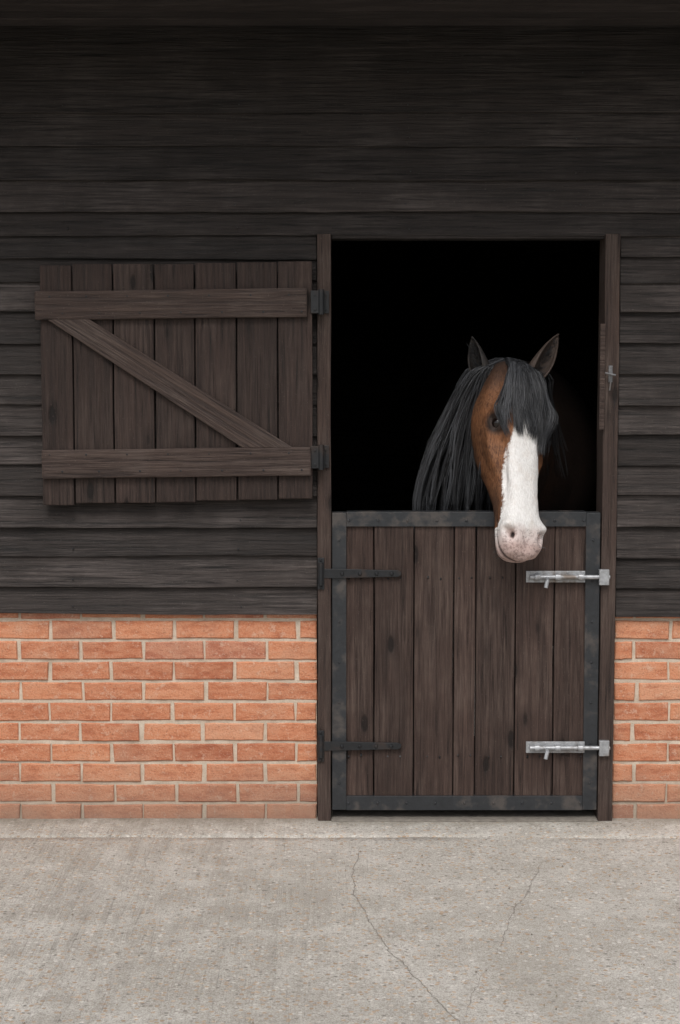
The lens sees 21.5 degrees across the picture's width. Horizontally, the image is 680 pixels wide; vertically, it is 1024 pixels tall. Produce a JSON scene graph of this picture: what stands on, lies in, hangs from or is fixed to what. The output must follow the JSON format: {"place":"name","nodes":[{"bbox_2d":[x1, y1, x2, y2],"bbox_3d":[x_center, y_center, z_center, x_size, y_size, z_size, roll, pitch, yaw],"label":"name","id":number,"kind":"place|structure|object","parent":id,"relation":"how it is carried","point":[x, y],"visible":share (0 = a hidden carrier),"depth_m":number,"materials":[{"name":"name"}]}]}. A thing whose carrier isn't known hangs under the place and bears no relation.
{"place":"outdoors","nodes":[
{"label":"outdoors","id":0,"kind":"place"},
{"bbox_2d":[40,261,312,504],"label":"shutter planks","id":1,"kind":"object","parent":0,"point":[85,394],"visible":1,"depth_m":6.41,"materials":[{"name":"brown wood"}]},
{"bbox_2d":[0,808,679,1023],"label":"concrete yard","id":2,"kind":"structure","parent":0,"point":[207,921],"depth_m":5.48,"materials":[{"name":"grey concrete"}]},
{"bbox_2d":[316,235,317,812],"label":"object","id":3,"kind":"object","parent":2,"relation":"on","point":[317,577],"visible":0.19,"depth_m":6.64,"materials":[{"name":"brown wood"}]},
{"bbox_2d":[317,234,620,820],"bbox_3d":[0.460,0.067,6.574,1.086,2.146,0.155,0,6,0],"label":"door frame","id":4,"kind":"object","parent":3,"relation":"attached to","point":[607,435],"visible":0.9,"depth_m":6.50,"materials":[{"name":"brown wood"}]},
{"bbox_2d":[48,289,328,472],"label":"shutter hinges","id":5,"kind":"object","parent":4,"relation":"attached to","point":[319,306],"visible":1,"depth_m":6.41,"materials":[{"name":"black metal"}]},
{"bbox_2d":[48,319,291,447],"bbox_3d":[-0.611,-0.452,6.401,0.982,0.097,0.019,32,5,-3],"label":"diagonal brace","id":6,"kind":"object","parent":5,"relation":"attached to","point":[216,415],"visible":1,"depth_m":6.39,"materials":[{"name":"brown wood"}]},
{"bbox_2d":[34,288,306,319],"bbox_3d":[-0.601,-0.739,6.372,0.969,0.104,0.022,-1,5,0],"label":"top ledge","id":7,"kind":"object","parent":5,"relation":"attached to","point":[200,303],"visible":1,"depth_m":6.36,"materials":[{"name":"brown wood"}]},
{"bbox_2d":[41,447,310,478],"bbox_3d":[-0.586,-0.176,6.427,0.966,0.105,0.021,-1,5,0],"label":"bottom ledge","id":8,"kind":"object","parent":5,"relation":"attached to","point":[153,463],"visible":1,"depth_m":6.42,"materials":[{"name":"brown wood"}]},
{"bbox_2d":[346,526,585,795],"bbox_3d":[0.463,0.547,6.580,0.956,1.082,0.046,0,6,0],"label":"door","id":9,"kind":"structure","parent":4,"relation":"attached to","point":[464,663],"depth_m":6.56,"materials":[{"name":"brown wood"}]},
{"bbox_2d":[373,562,515,766],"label":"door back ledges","id":10,"kind":"object","parent":9,"relation":"attached to","point":[413,592],"depth_m":6.58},
{"bbox_2d":[348,576,581,758],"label":"door nails","id":11,"kind":"object","parent":9,"relation":"in","point":[457,754],"depth_m":6.59,"materials":[{"name":"black metal"}]},
{"bbox_2d":[332,511,600,809],"bbox_3d":[0.458,0.547,6.578,0.974,1.104,0.062,0,6,0],"label":"steel edging","id":12,"kind":"object","parent":9,"relation":"attached to","point":[587,798],"visible":0.95,"depth_m":6.55,"materials":[{"name":"grey metal"}]},
{"bbox_2d":[318,558,400,761],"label":"strap hinges","id":13,"kind":"object","parent":12,"relation":"attached to","point":[323,745],"visible":1,"depth_m":6.55,"materials":[{"name":"black metal"}]},
{"bbox_2d":[526,569,609,759],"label":"sliding bolts","id":14,"kind":"object","parent":9,"relation":"attached to","point":[548,747],"visible":1,"depth_m":6.54,"materials":[{"name":"metal"}]},
{"bbox_2d":[331,227,604,240],"bbox_3d":[0.458,-1.005,6.480,0.980,0.041,0.138,0,6,0],"label":"door head","id":15,"kind":"object","parent":4,"relation":"attached to","point":[449,238],"depth_m":6.41},
{"bbox_2d":[599,324,605,428],"bbox_3d":[0.942,-0.486,6.438,0.019,0.379,0.014,0,6,0],"label":"latch strip","id":16,"kind":"object","parent":4,"relation":"attached to","point":[602,376],"visible":1,"depth_m":6.43,"materials":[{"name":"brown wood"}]},
{"bbox_2d":[605,366,615,390],"bbox_3d":[0.969,-0.480,6.432,0.039,0.090,0.025,0,6,0],"label":"post latch","id":17,"kind":"object","parent":4,"relation":"attached to","point":[610,374],"visible":1,"depth_m":6.44,"materials":[{"name":"metal"}]},
{"bbox_2d":[0,613,679,818],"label":"brick plinth","id":18,"kind":"structure","parent":2,"relation":"on","point":[304,650],"depth_m":6.60,"materials":[{"name":"orange brick"}]},
{"bbox_2d":[0,613,679,817],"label":"brick mortar","id":19,"kind":"object","parent":2,"relation":"on","point":[141,723],"visible":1,"depth_m":6.60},
{"bbox_2d":[331,618,552,807],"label":"stable floor","id":20,"kind":"structure","parent":0,"point":[373,696],"depth_m":9.10,"materials":[{"name":"black"}]},
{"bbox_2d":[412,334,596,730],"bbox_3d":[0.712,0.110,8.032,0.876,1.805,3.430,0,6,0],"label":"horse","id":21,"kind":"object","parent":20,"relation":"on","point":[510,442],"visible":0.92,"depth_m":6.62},
{"label":"ground","id":22,"kind":"structure","parent":0,"visible":0},
{"bbox_2d":[331,810,597,821],"bbox_3d":[0.458,1.131,6.764,0.980,0.032,0.350,0,6,0],"label":"threshold","id":23,"kind":"object","parent":22,"relation":"on","point":[463,816],"visible":0.34,"depth_m":6.63,"materials":[{"name":"concrete"}]},
{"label":"outer walls","id":24,"kind":"object","parent":22,"relation":"on","visible":0},
{"bbox_2d":[0,26,679,616],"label":"weatherboard cladding","id":25,"kind":"structure","parent":24,"relation":"attached to","point":[130,150],"depth_m":6.40,"materials":[{"name":"brown wood"}]},
{"bbox_2d":[60,37,583,607],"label":"cladding nails","id":26,"kind":"object","parent":25,"relation":"attached to","point":[236,227],"visible":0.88,"depth_m":6.38,"materials":[{"name":"black metal"}]},
{"bbox_3d":[0.147,-3.040,8.648,11.094,1.892,6.384,0,6,0],"label":"tiled roof","id":27,"kind":"object","parent":24,"relation":"on","visible":0},
{"bbox_2d":[0,0,679,25],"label":"eaves soffit","id":28,"kind":"structure","parent":27,"relation":"attached to","point":[339,12],"depth_m":6.09,"materials":[{"name":"brown wood"}]}
]}

